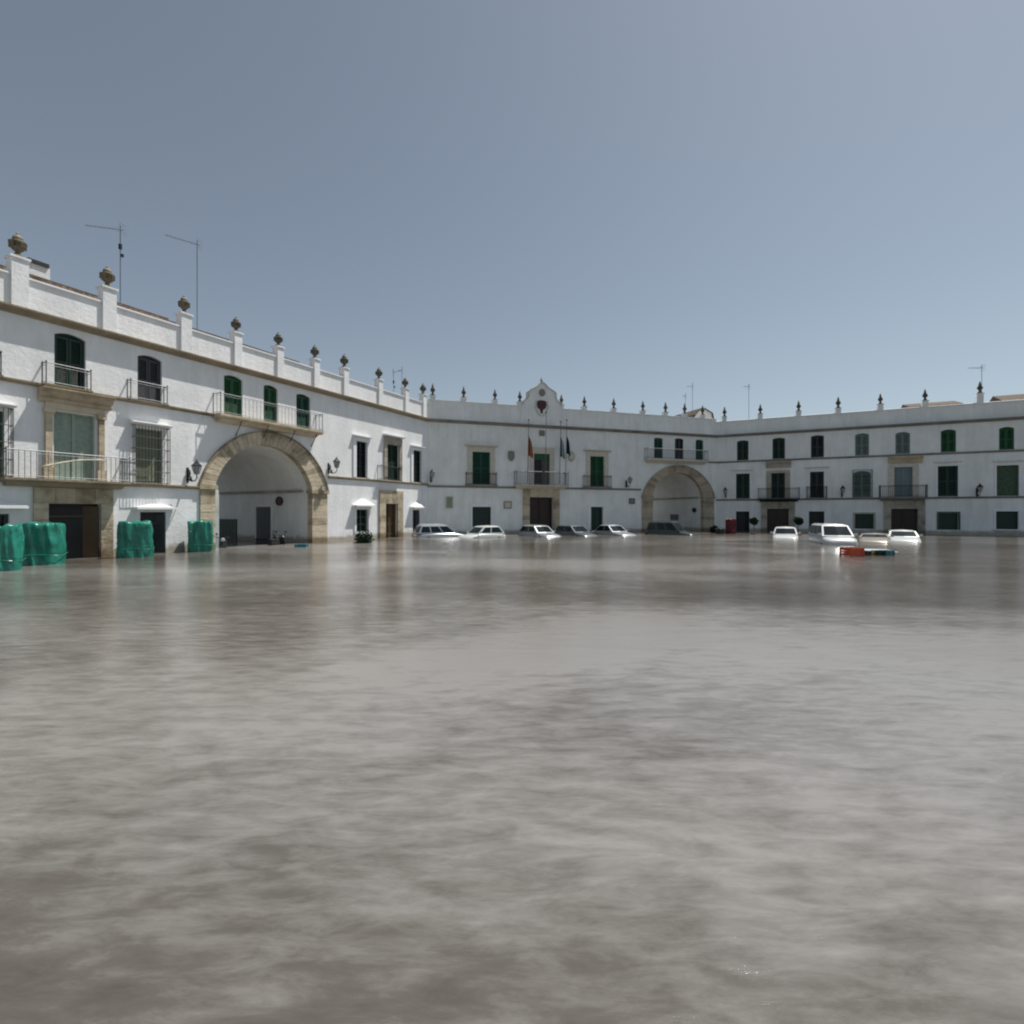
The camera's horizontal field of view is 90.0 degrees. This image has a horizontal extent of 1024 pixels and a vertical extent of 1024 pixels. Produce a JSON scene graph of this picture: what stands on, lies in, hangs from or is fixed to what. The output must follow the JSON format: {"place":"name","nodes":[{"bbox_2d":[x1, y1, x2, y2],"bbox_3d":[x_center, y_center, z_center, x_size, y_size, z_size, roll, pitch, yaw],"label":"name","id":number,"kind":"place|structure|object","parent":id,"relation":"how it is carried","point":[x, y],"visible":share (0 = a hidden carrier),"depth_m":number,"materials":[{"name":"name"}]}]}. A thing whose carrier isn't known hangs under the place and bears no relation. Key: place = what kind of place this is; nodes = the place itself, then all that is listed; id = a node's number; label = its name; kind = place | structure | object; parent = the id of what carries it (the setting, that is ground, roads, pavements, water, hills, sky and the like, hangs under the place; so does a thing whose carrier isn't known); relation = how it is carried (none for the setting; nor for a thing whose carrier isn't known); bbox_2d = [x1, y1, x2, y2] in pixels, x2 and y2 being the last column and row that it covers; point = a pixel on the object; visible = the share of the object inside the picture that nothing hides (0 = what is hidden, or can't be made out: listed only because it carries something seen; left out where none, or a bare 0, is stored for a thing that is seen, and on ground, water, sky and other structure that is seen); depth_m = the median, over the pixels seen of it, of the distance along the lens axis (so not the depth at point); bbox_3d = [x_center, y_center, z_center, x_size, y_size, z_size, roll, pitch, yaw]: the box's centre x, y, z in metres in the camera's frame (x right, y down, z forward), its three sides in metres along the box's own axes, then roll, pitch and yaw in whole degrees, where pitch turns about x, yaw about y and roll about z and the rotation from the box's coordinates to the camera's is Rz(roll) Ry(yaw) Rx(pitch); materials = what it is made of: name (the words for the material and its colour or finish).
{"place":"outdoors","nodes":[
{"label":"outdoors","id":0,"kind":"place"},
{"bbox_2d":[0,514,1023,1023],"bbox_3d":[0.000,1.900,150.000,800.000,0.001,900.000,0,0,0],"label":"water","id":1,"kind":"structure","parent":0,"point":[706,778],"depth_m":3.58,"materials":[{"name":"liquid"}]},
{"bbox_2d":[839,547,863,556],"bbox_3d":[14.603,1.760,21.999,0.720,0.479,0.562,0,0,-14],"label":"plastic crate","id":2,"kind":"object","parent":1,"relation":"on","point":[852,551],"visible":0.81,"depth_m":21.82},
{"bbox_2d":[871,550,884,555],"bbox_3d":[16.187,1.840,22.599,0.380,0.279,0.462,0,0,-6],"label":"plastic crate","id":3,"kind":"object","parent":1,"relation":"on","point":[879,553],"visible":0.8,"depth_m":22.40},
{"bbox_2d":[878,550,894,555],"bbox_3d":[16.453,1.830,22.499,0.400,0.299,0.462,0,0,-6],"label":"plastic crate","id":4,"kind":"object","parent":1,"relation":"on","point":[887,552],"visible":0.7,"depth_m":22.30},
{"bbox_2d":[0,0,1023,513],"label":"sky","id":5,"kind":"structure","parent":0,"point":[812,203],"materials":[{"name":"blue"}]},
{"bbox_2d":[675,408,713,418],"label":"house","id":6,"kind":"structure","parent":0,"point":[706,412],"depth_m":64.00,"materials":[{"name":"paint"}]},
{"bbox_2d":[716,528,724,533],"bbox_3d":[18.106,1.895,44.500,0.741,1.011,0.636,0,0,-29],"label":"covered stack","id":7,"kind":"object","parent":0,"point":[720,530],"visible":0.56,"depth_m":44.27,"materials":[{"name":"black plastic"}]},
{"bbox_2d":[725,518,736,533],"bbox_3d":[19.238,1.470,45.000,0.904,1.860,0.840,0,0,-29],"label":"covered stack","id":8,"kind":"object","parent":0,"point":[730,524],"visible":0.82,"depth_m":44.73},
{"bbox_2d":[901,401,962,407],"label":"house","id":9,"kind":"structure","parent":0,"point":[930,404],"depth_m":53.80,"materials":[{"name":"paint"}]},
{"bbox_2d":[989,394,1023,401],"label":"house","id":10,"kind":"structure","parent":0,"point":[1008,397],"depth_m":53.14,"materials":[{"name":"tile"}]},
{"label":"ground","id":11,"kind":"structure","parent":0,"visible":0},
{"bbox_2d":[0,523,26,570],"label":"covered stack","id":12,"kind":"object","parent":11,"relation":"on","point":[12,541],"visible":0.79,"depth_m":16.53,"materials":[{"name":"plastic"}]},
{"bbox_2d":[22,522,67,565],"bbox_3d":[-17.135,1.373,18.600,1.437,2.054,1.248,0,0,-29],"label":"covered stack","id":13,"kind":"object","parent":11,"relation":"on","point":[45,543],"visible":0.63,"depth_m":18.25,"materials":[{"name":"plastic"}]},
{"bbox_2d":[0,232,203,558],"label":"house","id":14,"kind":"structure","parent":11,"relation":"on","point":[103,374],"depth_m":21.38,"materials":[{"name":"white paint"}]},
{"bbox_2d":[0,411,2,476],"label":"window","id":15,"kind":"structure","parent":14,"relation":"in","point":[1,413],"depth_m":18.87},
{"bbox_2d":[0,514,7,526],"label":"window","id":16,"kind":"structure","parent":14,"relation":"in","point":[3,517],"depth_m":18.97,"materials":[{"name":"glass"}]},
{"bbox_2d":[27,257,49,279],"bbox_3d":[-20.603,-9.193,22.166,0.640,3.187,0.770,0,0,27],"label":"chimney","id":17,"kind":"object","parent":14,"relation":"on","point":[39,268],"visible":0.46,"depth_m":22.05,"materials":[{"name":"paint"}]},
{"bbox_2d":[54,333,83,388],"bbox_3d":[-17.949,-6.073,20.712,0.130,2.186,1.034,0,0,27],"label":"window","id":18,"kind":"structure","parent":14,"relation":"in","point":[68,349],"depth_m":20.72,"materials":[{"name":"green paint"}]},
{"bbox_2d":[41,459,105,467],"bbox_3d":[-17.262,-1.917,20.220,0.093,0.500,2.091,0,0,27],"label":"awning pole","id":19,"kind":"object","parent":14,"relation":"attached to","point":[48,465],"visible":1,"depth_m":20.13,"materials":[{"name":"beige metal"}]},
{"bbox_2d":[54,411,93,480],"bbox_3d":[-17.878,-2.643,20.851,0.130,2.705,1.389,0,0,27],"label":"window","id":20,"kind":"structure","parent":14,"relation":"in","point":[73,433],"depth_m":20.84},
{"bbox_2d":[49,503,98,558],"bbox_3d":[-17.891,1.022,20.836,0.382,2.717,1.749,0,0,27],"label":"door","id":21,"kind":"structure","parent":14,"relation":"in","point":[81,521],"depth_m":21.14,"materials":[{"name":"brown wood"}]},
{"bbox_2d":[82,221,127,302],"bbox_3d":[-20.486,-11.023,25.734,1.957,6.846,0.600,0,0,0],"label":"tv aerial","id":22,"kind":"object","parent":14,"relation":"on","point":[120,249],"visible":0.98,"depth_m":25.72,"materials":[{"name":"metal"}]},
{"bbox_2d":[136,428,160,483],"bbox_3d":[-16.620,-2.518,23.328,0.130,2.457,1.125,0,0,27],"label":"window","id":23,"kind":"structure","parent":14,"relation":"in","point":[154,477],"depth_m":23.45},
{"bbox_2d":[138,355,160,402],"bbox_3d":[-16.608,-6.037,23.348,0.130,2.114,1.020,0,0,27],"label":"window","id":24,"kind":"structure","parent":14,"relation":"in","point":[149,368],"depth_m":23.38,"materials":[{"name":"grey paint"}]},
{"bbox_2d":[140,512,163,552],"bbox_3d":[-16.498,1.190,23.444,0.252,2.380,1.085,0,0,27],"label":"door","id":25,"kind":"structure","parent":14,"relation":"in","point":[156,518],"depth_m":23.68,"materials":[{"name":"wood"}]},
{"bbox_2d":[186,459,201,482],"bbox_3d":[-15.269,-1.974,24.547,0.948,1.100,0.398,0,0,27],"label":"wall lantern","id":26,"kind":"object","parent":14,"relation":"attached to","point":[196,465],"depth_m":24.43,"materials":[{"name":"metal"}]},
{"bbox_2d":[115,520,153,557],"bbox_3d":[-15.896,1.370,21.594,1.324,2.060,1.061,0,0,-29],"label":"covered stack","id":27,"kind":"object","parent":11,"relation":"on","point":[134,539],"visible":0.78,"depth_m":21.24,"materials":[{"name":"plastic"}]},
{"bbox_2d":[187,520,214,551],"bbox_3d":[-14.947,1.393,24.598,1.135,2.014,0.942,0,0,-29],"label":"covered stack","id":28,"kind":"object","parent":11,"relation":"on","point":[200,535],"visible":0.84,"depth_m":24.24,"materials":[{"name":"plastic"}]},
{"bbox_2d":[216,533,230,547],"bbox_3d":[-15.520,1.762,27.470,0.720,1.283,1.676,0,0,-30],"label":"motor scooter","id":29,"kind":"object","parent":11,"relation":"on","point":[222,542],"visible":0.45,"depth_m":27.13,"materials":[{"name":"black plastic"}]},
{"bbox_2d":[169,317,331,549],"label":"house","id":30,"kind":"structure","parent":11,"relation":"on","point":[263,430],"depth_m":30.31,"materials":[{"name":"white paint"}]},
{"bbox_2d":[163,233,202,328],"bbox_3d":[-18.762,-11.701,29.170,2.019,8.203,0.600,0,0,0],"label":"tv aerial","id":31,"kind":"object","parent":30,"relation":"on","point":[179,239],"visible":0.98,"depth_m":29.18,"materials":[{"name":"metal"}]},
{"bbox_2d":[224,375,240,415],"bbox_3d":[-14.776,-6.066,26.952,0.130,2.173,1.038,0,0,27],"label":"window","id":32,"kind":"structure","parent":30,"relation":"in","point":[232,385],"depth_m":26.97,"materials":[{"name":"green paint"}]},
{"bbox_2d":[255,505,271,540],"bbox_3d":[-16.202,0.971,33.390,1.630,2.817,0.050,0,0,27],"label":"passage door","id":33,"kind":"structure","parent":30,"relation":"in","point":[263,513],"depth_m":33.37,"materials":[{"name":"wood"}]},
{"bbox_2d":[264,385,275,421],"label":"window","id":34,"kind":"structure","parent":30,"relation":"in","point":[269,391],"depth_m":28.96,"materials":[{"name":"green paint"}]},
{"bbox_2d":[275,496,282,505],"bbox_3d":[-14.833,-0.695,32.644,0.609,0.607,0.135,0,0,27],"label":"round sign","id":35,"kind":"object","parent":30,"relation":"attached to","point":[279,501],"visible":1,"depth_m":32.60,"materials":[{"name":"metal"}]},
{"bbox_2d":[296,394,308,427],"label":"window","id":36,"kind":"structure","parent":30,"relation":"in","point":[302,401],"depth_m":30.99,"materials":[{"name":"green paint"}]},
{"bbox_2d":[255,531,277,543],"bbox_3d":[-14.459,1.762,30.520,1.676,1.283,0.720,0,0,-35],"label":"motor scooter","id":37,"kind":"object","parent":11,"relation":"on","point":[264,541],"visible":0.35,"depth_m":30.22,"materials":[{"name":"black plastic"}]},
{"bbox_2d":[268,531,286,544],"bbox_3d":[-13.627,1.762,29.834,0.720,1.283,1.676,0,0,10],"label":"motor scooter","id":38,"kind":"object","parent":11,"relation":"on","point":[280,540],"visible":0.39,"depth_m":29.66,"materials":[{"name":"black plastic"}]},
{"bbox_2d":[353,529,374,542],"bbox_3d":[-9.140,1.676,31.479,1.322,1.449,1.304,0,0,32],"label":"potted shrub","id":39,"kind":"object","parent":11,"relation":"on","point":[361,538],"visible":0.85,"depth_m":31.29,"materials":[{"name":"green plant"}]},
{"bbox_2d":[327,354,429,541],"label":"house","id":40,"kind":"structure","parent":11,"relation":"on","point":[378,484],"depth_m":36.49,"materials":[{"name":"white paint"}]},
{"bbox_2d":[328,456,339,473],"bbox_3d":[-11.277,-2.955,32.400,0.948,1.100,0.398,0,0,27],"label":"wall lantern","id":41,"kind":"object","parent":40,"relation":"attached to","point":[336,461],"depth_m":32.24,"materials":[{"name":"metal"}]},
{"bbox_2d":[357,441,365,477],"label":"window","id":42,"kind":"structure","parent":40,"relation":"in","point":[361,446],"depth_m":35.56,"materials":[{"name":"black glass"}]},
{"bbox_2d":[357,509,366,531],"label":"window","id":43,"kind":"structure","parent":40,"relation":"in","point":[361,513],"depth_m":35.56,"materials":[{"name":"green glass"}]},
{"bbox_2d":[386,504,395,537],"bbox_3d":[-9.125,0.882,38.030,0.165,2.997,1.357,0,0,27],"label":"door","id":44,"kind":"structure","parent":40,"relation":"in","point":[390,508],"depth_m":38.26,"materials":[{"name":"brown wood"}]},
{"bbox_2d":[387,444,397,480],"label":"window","id":45,"kind":"structure","parent":40,"relation":"in","point":[392,449],"depth_m":38.38,"materials":[{"name":"green paint"}]},
{"bbox_2d":[413,510,418,533],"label":"door","id":46,"kind":"structure","parent":40,"relation":"in","point":[415,512],"depth_m":40.88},
{"bbox_2d":[414,450,419,482],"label":"window","id":47,"kind":"structure","parent":40,"relation":"in","point":[416,453],"depth_m":41.06,"materials":[{"name":"green paint"}]},
{"bbox_2d":[412,524,464,537],"bbox_3d":[-5.431,1.701,39.500,4.400,1.537,2.033,0,0,-26],"label":"parked car","id":48,"kind":"object","parent":11,"relation":"on","point":[430,530],"visible":0.38,"depth_m":38.53,"materials":[{"name":"silver metal"}]},
{"bbox_2d":[457,525,505,537],"bbox_3d":[-2.310,1.740,38.500,3.700,1.460,1.947,0,0,-38],"label":"parked car","id":49,"kind":"object","parent":11,"relation":"on","point":[487,531],"visible":0.34,"depth_m":38.06,"materials":[{"name":"white paint"}]},
{"bbox_2d":[427,378,642,533],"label":"town hall","id":50,"kind":"structure","parent":11,"relation":"on","point":[480,477],"depth_m":44.77,"materials":[{"name":"paint"}]},
{"bbox_2d":[430,469,434,482],"bbox_3d":[-6.530,-2.970,41.631,0.398,1.100,0.948,0,0,-18],"label":"wall lantern","id":51,"kind":"object","parent":50,"relation":"attached to","point":[432,472],"depth_m":41.33,"materials":[{"name":"metal"}]},
{"bbox_2d":[446,496,452,508],"bbox_3d":[-5.203,-0.798,42.534,0.620,1.020,0.072,0,0,-18],"label":"wall plaque","id":52,"kind":"object","parent":50,"relation":"attached to","point":[449,502],"depth_m":42.53,"materials":[{"name":"stone"}]},
{"bbox_2d":[472,452,489,484],"bbox_3d":[-2.658,-3.720,43.607,1.571,2.768,0.130,0,0,-18],"label":"window","id":53,"kind":"structure","parent":50,"relation":"in","point":[480,460],"depth_m":43.59,"materials":[{"name":"green paint"}]},
{"bbox_2d":[472,507,490,526],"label":"window","id":54,"kind":"structure","parent":50,"relation":"in","point":[481,516],"depth_m":43.62,"materials":[{"name":"green paint"}]},
{"bbox_2d":[504,501,511,508],"bbox_3d":[-0.374,-0.608,44.142,0.690,0.620,0.072,0,0,-18],"label":"wall plaque","id":55,"kind":"object","parent":50,"relation":"attached to","point":[507,504],"depth_m":44.13,"materials":[{"name":"grey stone"}]},
{"bbox_2d":[508,451,514,460],"bbox_3d":[-0.061,-4.850,44.214,0.650,0.919,0.132,0,0,-18],"label":"stone coat of arms","id":56,"kind":"object","parent":50,"relation":"attached to","point":[511,455],"visible":1,"depth_m":44.19},
{"bbox_2d":[528,419,532,457],"bbox_3d":[1.560,-5.230,43.828,0.508,5.472,0.335,0,0,3],"label":"flagpole","id":57,"kind":"object","parent":50,"relation":"attached to","point":[530,452],"visible":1,"depth_m":43.80,"materials":[{"name":"grey metal"}]},
{"bbox_2d":[529,497,551,528],"bbox_3d":[2.492,0.541,45.419,2.244,3.678,0.165,0,0,-18],"label":"door","id":58,"kind":"structure","parent":50,"relation":"in","point":[540,507],"depth_m":45.47,"materials":[{"name":"brown wood"}]},
{"bbox_2d":[534,454,548,484],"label":"window","id":59,"kind":"structure","parent":50,"relation":"in","point":[539,459],"depth_m":45.37,"materials":[{"name":"green paint"}]},
{"bbox_2d":[545,411,546,482],"bbox_3d":[2.931,-5.606,44.356,0.129,6.224,0.350,0,0,-18],"label":"flagpole","id":60,"kind":"object","parent":50,"relation":"attached to","point":[545,455],"visible":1,"depth_m":44.38,"materials":[{"name":"grey metal"}]},
{"bbox_2d":[559,421,564,483],"bbox_3d":[4.387,-5.230,44.770,0.508,5.472,0.335,0,0,3],"label":"flagpole","id":61,"kind":"object","parent":50,"relation":"attached to","point":[562,454],"visible":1,"depth_m":44.76,"materials":[{"name":"grey metal"}]},
{"bbox_2d":[565,419,569,483],"bbox_3d":[4.906,-5.330,44.948,0.459,5.672,0.330,0,0,7],"label":"flagpole","id":62,"kind":"object","parent":50,"relation":"attached to","point":[567,447],"visible":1,"depth_m":44.93,"materials":[{"name":"grey metal"}]},
{"bbox_2d":[568,452,574,460],"bbox_3d":[5.350,-4.989,46.016,0.702,0.870,0.132,0,0,-18],"label":"stone coat of arms","id":63,"kind":"object","parent":50,"relation":"attached to","point":[571,457],"visible":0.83,"depth_m":46.00},
{"bbox_2d":[591,507,601,530],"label":"door","id":64,"kind":"structure","parent":50,"relation":"in","point":[596,512],"depth_m":47.10,"materials":[{"name":"green paint"}]},
{"bbox_2d":[590,456,603,486],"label":"window","id":65,"kind":"structure","parent":50,"relation":"in","point":[596,463],"depth_m":47.08,"materials":[{"name":"green paint"}]},
{"bbox_2d":[518,525,561,536],"bbox_3d":[2.177,1.740,40.500,2.004,1.460,4.100,0,0,-32],"label":"parked car","id":66,"kind":"object","parent":11,"relation":"on","point":[537,530],"visible":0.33,"depth_m":40.04,"materials":[{"name":"silver metal"}]},
{"bbox_2d":[555,525,597,536],"bbox_3d":[5.136,1.750,41.500,2.004,1.440,4.100,0,0,-34],"label":"parked car","id":67,"kind":"object","parent":11,"relation":"on","point":[574,530],"visible":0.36,"depth_m":41.01,"materials":[{"name":"grey paint"}]},
{"bbox_2d":[590,524,636,535],"bbox_3d":[8.394,1.745,42.500,2.004,1.450,4.300,0,0,-30],"label":"parked car","id":68,"kind":"object","parent":11,"relation":"on","point":[612,529],"visible":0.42,"depth_m":42.03,"materials":[{"name":"silver metal"}]},
{"bbox_2d":[645,520,697,535],"bbox_3d":[13.438,1.601,43.000,4.300,1.737,2.033,0,0,38],"label":"parked car","id":69,"kind":"object","parent":11,"relation":"on","point":[658,527],"visible":0.41,"depth_m":42.64,"materials":[{"name":"grey paint"}]},
{"bbox_2d":[639,401,717,531],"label":"house","id":70,"kind":"structure","parent":11,"relation":"on","point":[678,465],"depth_m":50.27,"materials":[{"name":"aged plaster"},{"name":"brown sandstone"},{"name":"tile"}]},
{"bbox_2d":[654,438,661,457],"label":"window","id":71,"kind":"structure","parent":70,"relation":"in","point":[657,441],"depth_m":49.13,"materials":[{"name":"green paint"}]},
{"bbox_2d":[670,514,677,519],"bbox_3d":[17.398,0.549,54.907,0.074,0.620,1.350,0,0,-18],"label":"notice board","id":72,"kind":"object","parent":70,"relation":"attached to","point":[673,516],"visible":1,"depth_m":54.90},
{"bbox_2d":[675,439,682,458],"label":"window","id":73,"kind":"structure","parent":70,"relation":"in","point":[678,442],"depth_m":49.92,"materials":[{"name":"brown wood"}]},
{"bbox_2d":[696,440,702,459],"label":"window","id":74,"kind":"structure","parent":70,"relation":"in","point":[699,443],"depth_m":50.65,"materials":[{"name":"green paint"}]},
{"bbox_2d":[709,525,717,532],"bbox_3d":[18.180,1.761,45.994,0.844,1.278,0.861,0,0,-4],"label":"potted shrub","id":75,"kind":"object","parent":11,"relation":"on","point":[712,529],"visible":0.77,"depth_m":45.84,"materials":[{"name":"green plant"}]},
{"bbox_2d":[749,517,758,533],"bbox_3d":[20.998,1.402,44.501,0.761,1.996,0.810,0,0,-33],"label":"potted shrub","id":76,"kind":"object","parent":11,"relation":"on","point":[754,521],"visible":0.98,"depth_m":44.34,"materials":[{"name":"green plant"}]},
{"bbox_2d":[716,397,846,531],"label":"house","id":77,"kind":"structure","parent":11,"relation":"on","point":[772,473],"depth_m":48.57,"materials":[{"name":"paint"}]},
{"bbox_2d":[737,440,747,460],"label":"window","id":78,"kind":"structure","parent":77,"relation":"in","point":[742,446],"depth_m":50.19,"materials":[{"name":"green paint"}]},
{"bbox_2d":[736,511,748,531],"bbox_3d":[22.602,1.159,50.156,1.198,2.443,0.275,0,0,26],"label":"door","id":79,"kind":"structure","parent":77,"relation":"in","point":[742,517],"depth_m":50.26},
{"bbox_2d":[736,473,749,498],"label":"window","id":80,"kind":"structure","parent":77,"relation":"in","point":[742,480],"depth_m":50.19,"materials":[{"name":"green paint"}]},
{"bbox_2d":[771,473,784,497],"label":"window","id":81,"kind":"structure","parent":77,"relation":"in","point":[777,479],"depth_m":48.84,"materials":[{"name":"green paint"}]},
{"bbox_2d":[767,509,788,531],"bbox_3d":[25.358,1.038,48.848,1.838,2.684,0.165,0,0,26],"label":"door","id":82,"kind":"structure","parent":77,"relation":"in","point":[775,517],"depth_m":48.89,"materials":[{"name":"brown wood"}]},
{"bbox_2d":[772,438,784,458],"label":"window","id":83,"kind":"structure","parent":77,"relation":"in","point":[778,444],"depth_m":48.81,"materials":[{"name":"green paint"}]},
{"bbox_2d":[809,511,823,529],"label":"window","id":84,"kind":"structure","parent":77,"relation":"in","point":[815,517],"depth_m":47.51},
{"bbox_2d":[810,472,823,497],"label":"window","id":85,"kind":"structure","parent":77,"relation":"in","point":[816,478],"depth_m":47.43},
{"bbox_2d":[811,435,823,457],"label":"window","id":86,"kind":"structure","parent":77,"relation":"in","point":[817,442],"depth_m":47.40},
{"bbox_2d":[770,526,800,538],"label":"parked car","id":87,"kind":"object","parent":11,"relation":"on","point":[784,532],"visible":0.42,"depth_m":36.81,"materials":[{"name":"white paint"}]},
{"bbox_2d":[793,516,803,534],"bbox_3d":[23.499,1.362,42.008,0.821,2.077,0.856,0,0,33],"label":"potted shrub","id":88,"kind":"object","parent":11,"relation":"on","point":[799,521],"visible":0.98,"depth_m":41.84,"materials":[{"name":"green plant"}]},
{"bbox_2d":[809,523,857,544],"bbox_3d":[19.688,1.581,31.500,2.042,1.777,4.400,0,0,18],"label":"parked car","id":89,"kind":"object","parent":11,"relation":"on","point":[832,534],"visible":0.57,"depth_m":30.55,"materials":[{"name":"white paint"}]},
{"bbox_2d":[855,533,893,542],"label":"parked car","id":90,"kind":"object","parent":11,"relation":"on","point":[873,538],"visible":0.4,"depth_m":32.12,"materials":[{"name":"beige paint"}]},
{"bbox_2d":[846,390,928,533],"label":"house","id":91,"kind":"structure","parent":11,"relation":"on","point":[886,486],"depth_m":44.94,"materials":[{"name":"paint"}]},
{"bbox_2d":[853,471,869,496],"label":"window","id":92,"kind":"structure","parent":91,"relation":"in","point":[859,479],"depth_m":45.91,"materials":[{"name":"grey paint"}]},
{"bbox_2d":[855,433,868,455],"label":"window","id":93,"kind":"structure","parent":91,"relation":"in","point":[861,440],"depth_m":45.91,"materials":[{"name":"grey paint"}]},
{"bbox_2d":[855,514,872,528],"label":"window","id":94,"kind":"structure","parent":91,"relation":"in","point":[862,521],"depth_m":45.84,"materials":[{"name":"green paint"}]},
{"bbox_2d":[895,432,909,453],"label":"window","id":95,"kind":"structure","parent":91,"relation":"in","point":[902,439],"depth_m":44.60,"materials":[{"name":"grey paint"}]},
{"bbox_2d":[894,467,911,496],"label":"window","id":96,"kind":"structure","parent":91,"relation":"in","point":[902,475],"depth_m":44.56,"materials":[{"name":"glass"}]},
{"bbox_2d":[891,509,916,532],"bbox_3d":[34.101,1.051,44.568,1.888,2.658,0.165,0,0,26],"label":"door","id":97,"kind":"structure","parent":91,"relation":"in","point":[904,519],"depth_m":44.57,"materials":[{"name":"brown wood"}]},
{"bbox_2d":[887,529,922,541],"bbox_3d":[25.925,1.820,34.000,1.985,1.300,4.200,0,0,32],"label":"parked car","id":98,"kind":"object","parent":11,"relation":"on","point":[901,535],"visible":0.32,"depth_m":33.24,"materials":[{"name":"white paint"}]},
{"bbox_2d":[926,382,1023,535],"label":"house","id":99,"kind":"structure","parent":11,"relation":"on","point":[970,447],"depth_m":42.30,"materials":[{"name":"paint"}]},
{"bbox_2d":[938,466,957,496],"bbox_3d":[36.777,-2.594,43.277,1.356,2.574,0.130,0,0,26],"label":"window","id":100,"kind":"structure","parent":99,"relation":"in","point":[947,475],"depth_m":43.24,"materials":[{"name":"green paint"}]},
{"bbox_2d":[941,430,955,451],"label":"window","id":101,"kind":"structure","parent":99,"relation":"in","point":[948,437],"depth_m":43.22,"materials":[{"name":"green paint"}]},
{"bbox_2d":[939,513,957,529],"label":"window","id":102,"kind":"structure","parent":99,"relation":"in","point":[947,521],"depth_m":43.23,"materials":[{"name":"green paint"}]},
{"bbox_2d":[976,484,983,495],"bbox_3d":[38.174,-1.819,41.869,0.398,1.100,0.948,0,0,26],"label":"wall lantern","id":103,"kind":"object","parent":99,"relation":"attached to","point":[979,488],"depth_m":41.60,"materials":[{"name":"metal"}]},
{"bbox_2d":[999,427,1013,449],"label":"window","id":104,"kind":"structure","parent":99,"relation":"in","point":[1006,434],"depth_m":41.60,"materials":[{"name":"green paint"}]},
{"bbox_2d":[996,511,1017,528],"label":"window","id":105,"kind":"structure","parent":99,"relation":"in","point":[1004,519],"depth_m":41.59,"materials":[{"name":"green paint"}]},
{"bbox_2d":[997,465,1017,495],"bbox_3d":[40.196,-2.544,41.604,1.370,2.475,0.130,0,0,26],"label":"window","id":106,"kind":"structure","parent":99,"relation":"in","point":[1007,475],"depth_m":41.57,"materials":[{"name":"wood"}]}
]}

